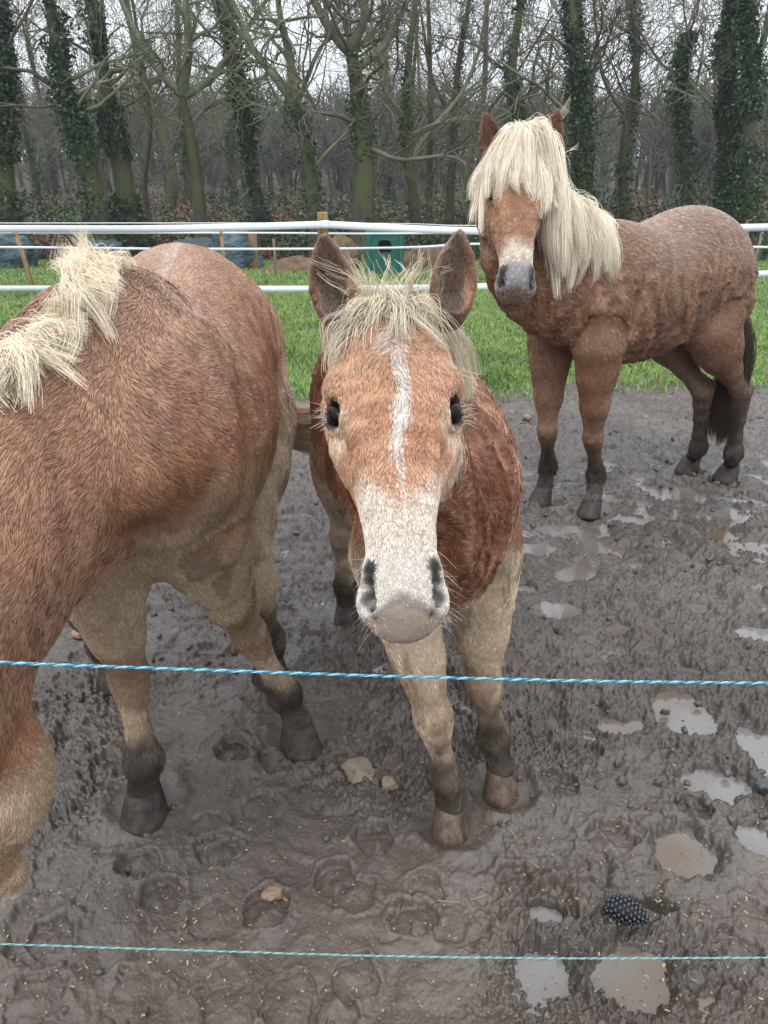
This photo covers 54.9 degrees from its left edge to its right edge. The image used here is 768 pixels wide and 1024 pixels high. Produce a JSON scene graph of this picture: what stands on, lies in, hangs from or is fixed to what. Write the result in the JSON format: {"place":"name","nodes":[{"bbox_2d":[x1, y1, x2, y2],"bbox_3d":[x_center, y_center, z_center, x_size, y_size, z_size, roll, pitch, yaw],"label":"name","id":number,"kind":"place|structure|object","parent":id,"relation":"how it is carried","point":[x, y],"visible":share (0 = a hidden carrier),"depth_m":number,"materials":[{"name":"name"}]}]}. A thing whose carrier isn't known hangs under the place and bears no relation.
{"place":"outdoors","nodes":[
{"label":"outdoors","id":0,"kind":"place"},
{"bbox_2d":[0,158,767,1023],"bbox_3d":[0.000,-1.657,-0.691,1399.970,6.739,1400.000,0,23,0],"label":"ground","id":1,"kind":"structure","parent":0,"point":[298,800],"depth_m":2.01,"materials":[{"name":"brown soil"}]},
{"bbox_2d":[0,234,38,268],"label":"tarp heap","id":2,"kind":"object","parent":1,"relation":"on","point":[11,258],"visible":0.69,"depth_m":18.01,"materials":[{"name":"blue plastic"}]},
{"bbox_2d":[14,233,33,285],"bbox_3d":[-6.926,-4.848,14.220,0.259,1.222,0.112,0,23,0],"label":"fence post","id":3,"kind":"object","parent":1,"relation":"on","point":[24,260],"visible":0.65,"depth_m":14.20,"materials":[{"name":"brown wood"}]},
{"bbox_2d":[0,232,434,234],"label":"fence tape","id":4,"kind":"object","parent":3,"relation":"attached to","point":[242,233],"visible":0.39,"depth_m":14.04,"materials":[{"name":"white plastic"}]},
{"bbox_2d":[0,223,475,225],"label":"fence tape","id":5,"kind":"object","parent":3,"relation":"attached to","point":[231,223],"visible":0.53,"depth_m":10.25,"materials":[{"name":"white plastic"}]},
{"bbox_2d":[12,0,36,154],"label":"slender tree","id":6,"kind":"object","parent":1,"relation":"on","point":[21,53],"visible":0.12,"depth_m":33.09,"materials":[{"name":"brown plant"}]},
{"bbox_2d":[14,52,60,138],"bbox_3d":[-16.392,-15.457,27.599,7.633,9.988,6.297,9,24,21],"label":"slender tree","id":7,"kind":"object","parent":1,"relation":"on","point":[24,104],"visible":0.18,"depth_m":28.89,"materials":[{"name":"brown plant"}]},
{"bbox_2d":[0,0,83,252],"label":"ivy clad tree","id":8,"kind":"object","parent":1,"relation":"on","point":[11,201],"visible":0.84,"depth_m":19.42,"materials":[{"name":"green plant"}]},
{"bbox_2d":[11,0,86,222],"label":"slender tree","id":9,"kind":"object","parent":1,"relation":"on","point":[33,167],"visible":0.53,"depth_m":33.55,"materials":[{"name":"brown plant"}]},
{"bbox_2d":[9,0,116,194],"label":"slender tree","id":10,"kind":"object","parent":1,"relation":"on","point":[54,180],"visible":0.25,"depth_m":48.21,"materials":[{"name":"brown plant"}]},
{"bbox_2d":[14,0,133,207],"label":"slender tree","id":11,"kind":"object","parent":1,"relation":"on","point":[98,165],"visible":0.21,"depth_m":35.47,"materials":[{"name":"brown plant"}]},
{"bbox_2d":[71,630,80,638],"bbox_3d":[-1.150,0.458,2.789,0.059,0.032,0.048,-6,23,-15],"label":"stone","id":12,"kind":"object","parent":1,"relation":"on","point":[75,635],"visible":0.32,"depth_m":2.77,"materials":[{"name":"beige stone"}]},
{"bbox_2d":[13,0,162,156],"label":"slender tree","id":13,"kind":"object","parent":1,"relation":"on","point":[36,126],"visible":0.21,"depth_m":32.49,"materials":[{"name":"brown plant"}]},
{"bbox_2d":[0,0,196,257],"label":"ivy clad tree","id":14,"kind":"object","parent":1,"relation":"on","point":[127,202],"visible":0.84,"depth_m":20.06,"materials":[{"name":"green plant"}]},
{"bbox_2d":[81,239,124,263],"bbox_3d":[-7.324,-6.721,19.404,1.180,0.857,0.968,0,23,0],"label":"tarp heap","id":15,"kind":"object","parent":1,"relation":"on","point":[109,242],"visible":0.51,"depth_m":19.19,"materials":[{"name":"blue plastic"}]},
{"bbox_2d":[33,0,212,259],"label":"ivy clad tree","id":16,"kind":"object","parent":1,"relation":"on","point":[72,110],"visible":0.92,"depth_m":19.27,"materials":[{"name":"green plant"}]},
{"bbox_2d":[16,0,254,243],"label":"slender tree","id":17,"kind":"object","parent":1,"relation":"on","point":[144,184],"visible":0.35,"depth_m":24.25,"materials":[{"name":"brown plant"}]},
{"bbox_2d":[69,0,238,220],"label":"slender tree","id":18,"kind":"object","parent":1,"relation":"on","point":[185,162],"visible":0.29,"depth_m":35.14,"materials":[{"name":"brown plant"}]},
{"bbox_2d":[85,0,225,223],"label":"slender tree","id":19,"kind":"object","parent":1,"relation":"on","point":[170,188],"visible":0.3,"depth_m":32.47,"materials":[{"name":"brown plant"}]},
{"bbox_2d":[108,0,208,192],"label":"slender tree","id":20,"kind":"object","parent":1,"relation":"on","point":[179,189],"visible":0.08,"depth_m":47.59,"materials":[{"name":"brown plant"}]},
{"bbox_2d":[0,223,322,913],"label":"horse","id":21,"kind":"object","parent":1,"relation":"on","point":[155,422],"visible":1,"depth_m":1.34},
{"bbox_2d":[17,0,347,238],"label":"bare tree","id":22,"kind":"object","parent":1,"relation":"on","point":[198,199],"visible":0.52,"depth_m":20.17,"materials":[{"name":"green plant"}]},
{"bbox_2d":[171,236,211,247],"bbox_3d":[-4.681,-6.424,18.515,1.624,0.917,1.302,0,23,0],"label":"tarp heap","id":23,"kind":"object","parent":1,"relation":"on","point":[204,241],"visible":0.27,"depth_m":18.42,"materials":[{"name":"blue plastic"}]},
{"bbox_2d":[104,0,285,255],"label":"ivy clad tree","id":24,"kind":"object","parent":1,"relation":"on","point":[256,197],"visible":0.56,"depth_m":21.39,"materials":[{"name":"green plant"}]},
{"bbox_2d":[219,231,224,256],"bbox_3d":[-3.087,-4.831,14.229,0.076,1.175,0.088,-9,24,-21],"label":"fence post","id":25,"kind":"object","parent":1,"relation":"on","point":[222,242],"visible":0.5,"depth_m":14.09,"materials":[{"name":"brown wood"}]},
{"bbox_2d":[150,0,313,218],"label":"slender tree","id":26,"kind":"object","parent":1,"relation":"on","point":[233,193],"visible":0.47,"depth_m":35.63,"materials":[{"name":"brown plant"}]},
{"bbox_2d":[209,231,263,268],"bbox_3d":[-3.824,-6.471,18.350,1.690,1.240,1.458,0,23,0],"label":"tarp heap","id":27,"kind":"object","parent":1,"relation":"on","point":[240,259],"visible":0.39,"depth_m":17.82,"materials":[{"name":"blue plastic"}]},
{"bbox_2d":[246,234,258,268],"bbox_3d":[-3.237,-6.349,18.046,0.300,0.840,0.040,-2,23,-5],"label":"leaning board","id":28,"kind":"object","parent":1,"relation":"on","point":[252,238],"visible":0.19,"depth_m":18.04,"materials":[{"name":"brown wood"}]},
{"bbox_2d":[261,885,282,901],"bbox_3d":[-0.263,0.898,1.739,0.051,0.030,0.044,0,23,0],"label":"stone","id":29,"kind":"object","parent":1,"relation":"on","point":[269,893],"visible":1,"depth_m":1.73,"materials":[{"name":"beige stone"}]},
{"bbox_2d":[272,239,276,275],"bbox_3d":[-2.380,-5.479,16.133,0.066,0.907,0.061,9,24,21],"label":"fence post","id":30,"kind":"object","parent":1,"relation":"on","point":[275,261],"visible":0.82,"depth_m":16.10,"materials":[{"name":"wood"}]},
{"bbox_2d":[262,255,310,271],"bbox_3d":[-2.005,-5.870,17.567,1.830,0.424,1.051,0,23,0],"label":"soil mound","id":31,"kind":"object","parent":1,"relation":"on","point":[297,263],"visible":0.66,"depth_m":17.27,"materials":[{"name":"brown soil"}]},
{"bbox_2d":[173,0,435,256],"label":"bare tree","id":32,"kind":"object","parent":1,"relation":"on","point":[312,190],"visible":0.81,"depth_m":18.95,"materials":[{"name":"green plant"}]},
{"bbox_2d":[317,212,329,351],"bbox_3d":[-0.545,-1.958,6.865,0.084,1.534,0.104,-7,24,-16],"label":"fence post","id":33,"kind":"object","parent":1,"relation":"on","point":[322,216],"visible":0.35,"depth_m":6.61,"materials":[{"name":"brown wood"}]},
{"bbox_2d":[0,220,767,234],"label":"fence tape","id":34,"kind":"object","parent":33,"relation":"attached to","point":[322,224],"visible":0.73,"depth_m":6.54,"materials":[{"name":"white plastic"}]},
{"bbox_2d":[0,243,767,249],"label":"fence tape","id":35,"kind":"object","parent":33,"relation":"attached to","point":[143,248],"visible":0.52,"depth_m":6.60,"materials":[{"name":"white plastic"}]},
{"bbox_2d":[0,270,767,291],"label":"fence tape","id":36,"kind":"object","parent":33,"relation":"attached to","point":[263,288],"visible":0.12,"depth_m":6.73,"materials":[{"name":"white plastic"}]},
{"bbox_2d":[332,235,360,268],"bbox_3d":[-1.082,-6.453,18.425,1.028,0.901,0.886,0,23,0],"label":"soil mound","id":37,"kind":"object","parent":1,"relation":"on","point":[341,240],"visible":0.47,"depth_m":18.20,"materials":[{"name":"brown soil"}]},
{"bbox_2d":[341,756,375,784],"bbox_3d":[-0.071,0.738,2.110,0.102,0.043,0.106,0,23,0],"label":"stone","id":38,"kind":"object","parent":1,"relation":"on","point":[356,770],"visible":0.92,"depth_m":2.10,"materials":[{"name":"stone"}]},
{"bbox_2d":[186,0,550,260],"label":"bare tree","id":39,"kind":"object","parent":1,"relation":"on","point":[351,45],"visible":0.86,"depth_m":19.03,"materials":[{"name":"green plant"}]},
{"bbox_2d":[0,633,765,1019],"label":"straw bits","id":40,"kind":"object","parent":1,"relation":"on","point":[410,919],"visible":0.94,"depth_m":1.66,"materials":[{"name":"beige plant"}]},
{"bbox_2d":[364,230,403,273],"bbox_3d":[0.018,-5.968,17.008,0.920,0.935,0.810,0,23,0],"label":"plastic feeder","id":41,"kind":"object","parent":1,"relation":"on","point":[396,240],"visible":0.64,"depth_m":16.70,"materials":[{"name":"teal plastic"}]},
{"bbox_2d":[311,0,459,200],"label":"slender tree","id":42,"kind":"object","parent":1,"relation":"on","point":[388,186],"visible":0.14,"depth_m":45.96,"materials":[{"name":"brown plant"}]},
{"bbox_2d":[9,409,767,1023],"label":"mud clods","id":43,"kind":"object","parent":1,"relation":"on","point":[707,803],"visible":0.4,"depth_m":2.27,"materials":[{"name":"brown soil"}]},
{"bbox_2d":[381,775,397,790],"bbox_3d":[0.016,0.758,2.072,0.048,0.030,0.050,0,23,0],"label":"stone","id":44,"kind":"object","parent":1,"relation":"on","point":[389,783],"visible":1,"depth_m":2.06,"materials":[{"name":"stone"}]},
{"bbox_2d":[13,47,767,211],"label":"wood","id":45,"kind":"object","parent":1,"relation":"on","point":[285,164],"visible":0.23,"depth_m":45.11,"materials":[{"name":"grey plant"}]},
{"bbox_2d":[14,171,767,258],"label":"undergrowth","id":46,"kind":"object","parent":1,"relation":"on","point":[54,210],"visible":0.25,"depth_m":31.55,"materials":[{"name":"brown plant"}]},
{"bbox_2d":[328,0,491,164],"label":"slender tree","id":47,"kind":"object","parent":1,"relation":"on","point":[426,63],"visible":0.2,"depth_m":47.11,"materials":[{"name":"brown plant"}]},
{"bbox_2d":[330,0,489,193],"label":"slender tree","id":48,"kind":"object","parent":1,"relation":"on","point":[398,71],"visible":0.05,"depth_m":46.10,"materials":[{"name":"brown plant"}]},
{"bbox_2d":[306,228,525,847],"bbox_3d":[0.084,0.030,1.943,0.531,1.473,1.957,-3,23,-6],"label":"horse","id":49,"kind":"object","parent":1,"relation":"on","point":[416,469],"visible":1,"depth_m":1.14},
{"bbox_2d":[305,0,530,224],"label":"slender tree","id":50,"kind":"object","parent":1,"relation":"on","point":[412,114],"visible":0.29,"depth_m":29.70,"materials":[{"name":"brown plant"}]},
{"bbox_2d":[404,247,442,268],"bbox_3d":[1.248,-6.363,18.554,1.926,0.626,1.113,0,23,0],"label":"soil mound","id":51,"kind":"object","parent":1,"relation":"on","point":[433,253],"visible":0.38,"depth_m":18.12,"materials":[{"name":"brown soil"}]},
{"bbox_2d":[306,0,566,245],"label":"bare tree","id":52,"kind":"object","parent":1,"relation":"on","point":[403,111],"visible":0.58,"depth_m":22.99,"materials":[{"name":"brown plant"}]},
{"bbox_2d":[322,0,567,244],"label":"slender tree","id":53,"kind":"object","parent":1,"relation":"on","point":[430,144],"visible":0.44,"depth_m":24.02,"materials":[{"name":"brown plant"}]},
{"bbox_2d":[361,0,619,239],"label":"bare tree","id":54,"kind":"object","parent":1,"relation":"on","point":[449,203],"visible":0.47,"depth_m":24.60,"materials":[{"name":"brown plant"}]},
{"bbox_2d":[398,0,591,221],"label":"slender tree","id":55,"kind":"object","parent":1,"relation":"on","point":[466,179],"visible":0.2,"depth_m":36.21,"materials":[{"name":"brown plant"}]},
{"bbox_2d":[423,0,604,210],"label":"ivy clad tree","id":56,"kind":"object","parent":1,"relation":"on","point":[580,114],"visible":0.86,"depth_m":21.65,"materials":[{"name":"green plant"}]},
{"bbox_2d":[418,0,613,122],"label":"bare tree","id":57,"kind":"object","parent":1,"relation":"on","point":[516,88],"visible":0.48,"depth_m":23.31,"materials":[{"name":"brown plant"}]},
{"bbox_2d":[521,413,531,421],"bbox_3d":[1.067,-0.706,5.527,0.074,0.062,0.069,-4,23,-10],"label":"stone","id":58,"kind":"object","parent":1,"relation":"on","point":[527,417],"visible":1,"depth_m":5.51,"materials":[{"name":"beige stone"}]},
{"bbox_2d":[447,0,617,166],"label":"slender tree","id":59,"kind":"object","parent":1,"relation":"on","point":[545,97],"visible":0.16,"depth_m":30.69,"materials":[{"name":"brown plant"}]},
{"bbox_2d":[400,0,717,187],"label":"slender tree","id":60,"kind":"object","parent":1,"relation":"on","point":[565,97],"visible":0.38,"depth_m":24.27,"materials":[{"name":"brown plant"}]},
{"bbox_2d":[524,0,673,205],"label":"slender tree","id":61,"kind":"object","parent":1,"relation":"on","point":[597,82],"visible":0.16,"depth_m":32.46,"materials":[{"name":"brown plant"}]},
{"bbox_2d":[491,0,721,175],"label":"slender tree","id":62,"kind":"object","parent":1,"relation":"on","point":[602,54],"visible":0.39,"depth_m":23.99,"materials":[{"name":"brown plant"}]},
{"bbox_2d":[466,97,758,519],"bbox_3d":[1.149,-0.898,3.671,2.017,1.863,0.596,-15,27,-32],"label":"horse","id":63,"kind":"object","parent":1,"relation":"on","point":[597,295],"visible":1,"depth_m":3.37},
{"bbox_2d":[524,0,721,221],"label":"ivy clad tree","id":64,"kind":"object","parent":1,"relation":"on","point":[623,171],"visible":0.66,"depth_m":24.42,"materials":[{"name":"green plant"}]},
{"bbox_2d":[603,890,649,925],"bbox_3d":[0.548,0.904,1.677,0.102,0.062,0.062,9,24,21],"label":"pine cone","id":65,"kind":"object","parent":1,"relation":"on","point":[621,909],"visible":1,"depth_m":1.66,"materials":[{"name":"black"}]},
{"bbox_2d":[555,0,767,206],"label":"ivy clad tree","id":66,"kind":"object","parent":1,"relation":"on","point":[685,152],"visible":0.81,"depth_m":22.09,"materials":[{"name":"green plant"}]},
{"bbox_2d":[601,0,767,207],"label":"slender tree","id":67,"kind":"object","parent":1,"relation":"on","point":[765,24],"visible":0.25,"depth_m":24.04,"materials":[{"name":"brown plant"}]},
{"bbox_2d":[648,0,745,223],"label":"ivy clad tree","id":68,"kind":"object","parent":1,"relation":"on","point":[729,130],"visible":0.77,"depth_m":20.12,"materials":[{"name":"green plant"}]},
{"bbox_2d":[658,0,767,188],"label":"slender tree","id":69,"kind":"object","parent":1,"relation":"on","point":[711,90],"visible":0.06,"depth_m":47.25,"materials":[{"name":"brown plant"}]},
{"bbox_2d":[688,0,767,260],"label":"ivy clad tree","id":70,"kind":"object","parent":1,"relation":"on","point":[752,55],"visible":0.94,"depth_m":19.34,"materials":[{"name":"green plant"}]},
{"bbox_2d":[692,0,767,148],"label":"slender tree","id":71,"kind":"object","parent":1,"relation":"on","point":[763,91],"visible":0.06,"depth_m":35.40,"materials":[{"name":"brown plant"}]},
{"bbox_2d":[695,0,767,208],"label":"slender tree","id":72,"kind":"object","parent":1,"relation":"on","point":[765,144],"visible":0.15,"depth_m":35.55,"materials":[{"name":"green plant"}]},
{"bbox_2d":[746,219,751,235],"bbox_3d":[3.265,-1.931,6.877,0.055,1.476,0.065,0,23,0],"label":"fence post","id":73,"kind":"object","parent":1,"relation":"on","point":[749,221],"visible":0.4,"depth_m":6.60,"materials":[{"name":"brown wood"}]},
{"bbox_2d":[755,232,763,258],"bbox_3d":[7.133,-4.803,14.239,0.160,1.121,0.082,0,23,0],"label":"fence post","id":74,"kind":"object","parent":1,"relation":"on","point":[759,242],"visible":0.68,"depth_m":14.10,"materials":[{"name":"brown wood"}]},
{"bbox_2d":[753,777,767,794],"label":"stone","id":75,"kind":"object","parent":1,"relation":"on","point":[760,785],"visible":1,"depth_m":2.05,"materials":[{"name":"grey stone"}]},
{"bbox_2d":[0,661,767,684],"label":"blue wire","id":76,"kind":"object","parent":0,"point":[359,675],"visible":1,"depth_m":0.93,"materials":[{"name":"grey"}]},
{"bbox_2d":[0,943,767,959],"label":"blue wire","id":77,"kind":"object","parent":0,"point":[255,952],"visible":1,"depth_m":1.12,"materials":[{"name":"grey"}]},
{"bbox_2d":[0,259,767,400],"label":"grass","id":78,"kind":"structure","parent":0,"point":[504,371],"depth_m":8.91,"materials":[{"name":"green plant"}]},
{"bbox_2d":[8,0,767,161],"label":"sky","id":79,"kind":"structure","parent":0,"point":[292,26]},
{"bbox_2d":[31,408,767,1022],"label":"water","id":80,"kind":"structure","parent":0,"point":[683,856],"depth_m":2.32,"materials":[{"name":"grey liquid"}]}
]}

